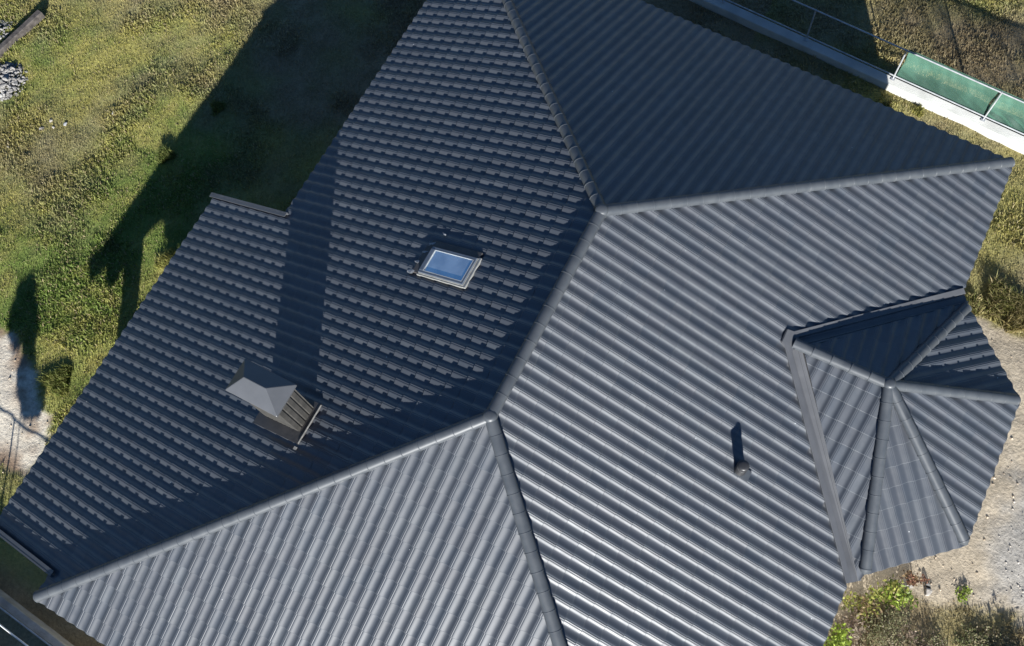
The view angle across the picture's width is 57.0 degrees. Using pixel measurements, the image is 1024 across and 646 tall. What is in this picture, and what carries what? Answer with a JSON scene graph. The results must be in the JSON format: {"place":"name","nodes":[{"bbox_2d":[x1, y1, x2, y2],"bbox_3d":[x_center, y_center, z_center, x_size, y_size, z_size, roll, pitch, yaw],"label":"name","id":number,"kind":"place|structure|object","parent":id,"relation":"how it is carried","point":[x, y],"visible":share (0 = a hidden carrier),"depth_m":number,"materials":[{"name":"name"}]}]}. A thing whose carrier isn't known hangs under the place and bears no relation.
{"place":"outdoors","nodes":[
{"label":"outdoors","id":0,"kind":"place"},
{"bbox_2d":[0,0,1023,645],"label":"ground","id":1,"kind":"structure","parent":0,"point":[22,578],"depth_m":23.85,"materials":[{"name":"green plant"}]},
{"bbox_2d":[0,20,11,40],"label":"rubble heap","id":2,"kind":"object","parent":1,"relation":"on","point":[3,28],"visible":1,"depth_m":26.09,"materials":[{"name":"grey stone"}]},
{"bbox_2d":[0,61,28,100],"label":"rubble heap","id":3,"kind":"object","parent":1,"relation":"on","point":[6,70],"visible":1,"depth_m":25.45,"materials":[{"name":"grey stone"}]},
{"bbox_2d":[0,10,44,57],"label":"wooden beam","id":4,"kind":"structure","parent":1,"relation":"on","point":[34,19],"depth_m":25.93,"materials":[{"name":"grey wood"}]},
{"bbox_2d":[0,589,73,645],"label":"concrete wall","id":5,"kind":"structure","parent":1,"relation":"on","point":[28,619],"depth_m":20.00,"materials":[{"name":"grey concrete"}]},
{"bbox_2d":[0,607,50,645],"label":"metal railing","id":6,"kind":"object","parent":5,"relation":"on","point":[22,624],"visible":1,"depth_m":19.74,"materials":[{"name":"grey metal"}]},
{"bbox_2d":[35,364,73,398],"bbox_3d":[-10.693,1.303,22.218,0.973,0.207,0.828,25,73,13],"label":"grass clump","id":7,"kind":"object","parent":1,"relation":"on","point":[63,379],"visible":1,"depth_m":22.21,"materials":[{"name":"green plant"}]},
{"bbox_2d":[97,234,118,252],"bbox_3d":[-10.001,-1.968,23.422,0.549,0.130,0.504,-7,69,2],"label":"grass clump","id":8,"kind":"object","parent":1,"relation":"on","point":[105,244],"visible":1,"depth_m":23.42,"materials":[{"name":"green plant"}]},
{"bbox_2d":[153,246,175,268],"bbox_3d":[-8.502,-1.543,23.127,0.722,0.240,0.706,-16,69,-1],"label":"grass clump","id":9,"kind":"object","parent":1,"relation":"on","point":[166,258],"visible":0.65,"depth_m":23.13,"materials":[{"name":"green plant"}]},
{"bbox_2d":[153,143,176,163],"bbox_3d":[-8.943,-4.331,24.192,0.680,0.284,0.659,25,73,13],"label":"grass clump","id":10,"kind":"object","parent":1,"relation":"on","point":[165,157],"visible":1,"depth_m":24.18,"materials":[{"name":"green plant"}]},
{"bbox_2d":[208,99,226,115],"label":"grass clump","id":11,"kind":"object","parent":1,"relation":"on","point":[214,107],"visible":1,"depth_m":24.67,"materials":[{"name":"green plant"}]},
{"bbox_2d":[0,0,1020,645],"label":"tiled house","id":12,"kind":"structure","parent":1,"relation":"on","point":[568,322],"depth_m":16.46,"materials":[{"name":"ceramic"}]},
{"bbox_2d":[0,0,1023,645],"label":"grass","id":13,"kind":"structure","parent":1,"relation":"on","point":[156,14],"depth_m":24.13,"materials":[{"name":"green plant"}]},
{"bbox_2d":[823,622,854,645],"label":"shrub","id":14,"kind":"object","parent":1,"relation":"on","point":[840,638],"visible":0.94,"depth_m":18.61,"materials":[{"name":"green plant"}]},
{"bbox_2d":[832,606,874,645],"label":"shrub","id":15,"kind":"object","parent":1,"relation":"on","point":[850,624],"visible":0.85,"depth_m":18.87,"materials":[{"name":"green plant"}]},
{"bbox_2d":[689,0,1023,153],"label":"concrete wall","id":16,"kind":"structure","parent":1,"relation":"on","point":[964,117],"depth_m":23.30,"materials":[{"name":"white concrete"}]},
{"bbox_2d":[720,0,1023,134],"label":"metal railing","id":17,"kind":"object","parent":16,"relation":"on","point":[983,118],"visible":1,"depth_m":22.57,"materials":[{"name":"grey metal"}]},
{"bbox_2d":[896,49,1023,127],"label":"shade net","id":18,"kind":"object","parent":17,"relation":"attached to","point":[991,95],"visible":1,"depth_m":21.98,"materials":[{"name":"green fabric"}]},
{"bbox_2d":[841,588,883,627],"bbox_3d":[7.050,5.643,18.960,0.777,0.563,0.712,38,76,17],"label":"shrub","id":19,"kind":"object","parent":1,"relation":"on","point":[866,605],"visible":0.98,"depth_m":18.89,"materials":[{"name":"green plant"}]},
{"bbox_2d":[852,603,916,645],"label":"shrub","id":20,"kind":"object","parent":1,"relation":"on","point":[881,635],"visible":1,"depth_m":18.72,"materials":[{"name":"green plant"}]},
{"bbox_2d":[883,100,894,107],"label":"grass clump","id":21,"kind":"object","parent":1,"relation":"on","point":[888,103],"visible":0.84,"depth_m":23.11,"materials":[{"name":"green plant"}]},
{"bbox_2d":[868,574,918,609],"bbox_3d":[7.633,5.477,18.891,0.885,0.646,0.773,-23,69,-4],"label":"shrub","id":22,"kind":"object","parent":1,"relation":"on","point":[896,596],"visible":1,"depth_m":18.86,"materials":[{"name":"green plant"}]},
{"bbox_2d":[902,578,912,588],"bbox_3d":[8.051,5.294,19.181,0.177,0.129,0.234,-24,69,-5],"label":"stone","id":23,"kind":"object","parent":1,"relation":"on","point":[905,583],"visible":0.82,"depth_m":19.13,"materials":[{"name":"grey stone"}]},
{"bbox_2d":[900,568,929,586],"bbox_3d":[8.140,5.189,19.073,0.532,0.408,0.341,25,73,13],"label":"shrub","id":24,"kind":"object","parent":1,"relation":"on","point":[913,580],"visible":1,"depth_m":19.03,"materials":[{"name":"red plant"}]},
{"bbox_2d":[877,617,954,645],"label":"shrub","id":25,"kind":"object","parent":1,"relation":"on","point":[934,638],"visible":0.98,"depth_m":18.69,"materials":[{"name":"green plant"}]},
{"bbox_2d":[911,104,926,117],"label":"grass clump","id":26,"kind":"object","parent":1,"relation":"on","point":[919,112],"visible":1,"depth_m":22.98,"materials":[{"name":"green plant"}]},
{"bbox_2d":[924,588,931,595],"bbox_3d":[8.422,5.444,19.083,0.133,0.115,0.185,19,72,12],"label":"stone","id":27,"kind":"object","parent":1,"relation":"on","point":[928,592],"visible":1,"depth_m":19.05,"materials":[{"name":"white stone"}]},
{"bbox_2d":[954,586,972,604],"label":"shrub","id":28,"kind":"object","parent":1,"relation":"on","point":[961,595],"visible":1,"depth_m":19.04,"materials":[{"name":"green plant"}]},
{"bbox_2d":[965,291,983,315],"bbox_3d":[10.278,-0.386,21.145,0.689,0.262,0.622,-38,71,-10],"label":"grass clump","id":29,"kind":"object","parent":1,"relation":"on","point":[974,304],"visible":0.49,"depth_m":21.14,"materials":[{"name":"green plant"}]},
{"bbox_2d":[950,621,1023,645],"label":"shrub","id":30,"kind":"object","parent":1,"relation":"on","point":[981,640],"visible":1,"depth_m":18.70,"materials":[{"name":"green plant"}]},
{"bbox_2d":[985,271,1023,317],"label":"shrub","id":31,"kind":"object","parent":1,"relation":"on","point":[1005,296],"visible":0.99,"depth_m":21.08,"materials":[{"name":"green plant"}]},
{"bbox_2d":[1001,295,1023,333],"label":"grass clump","id":32,"kind":"object","parent":1,"relation":"on","point":[1013,319],"visible":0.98,"depth_m":20.89,"materials":[{"name":"plant"}]},
{"bbox_2d":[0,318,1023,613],"bbox_3d":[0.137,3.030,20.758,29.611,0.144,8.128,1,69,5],"label":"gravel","id":33,"kind":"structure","parent":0,"point":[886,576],"depth_m":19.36,"materials":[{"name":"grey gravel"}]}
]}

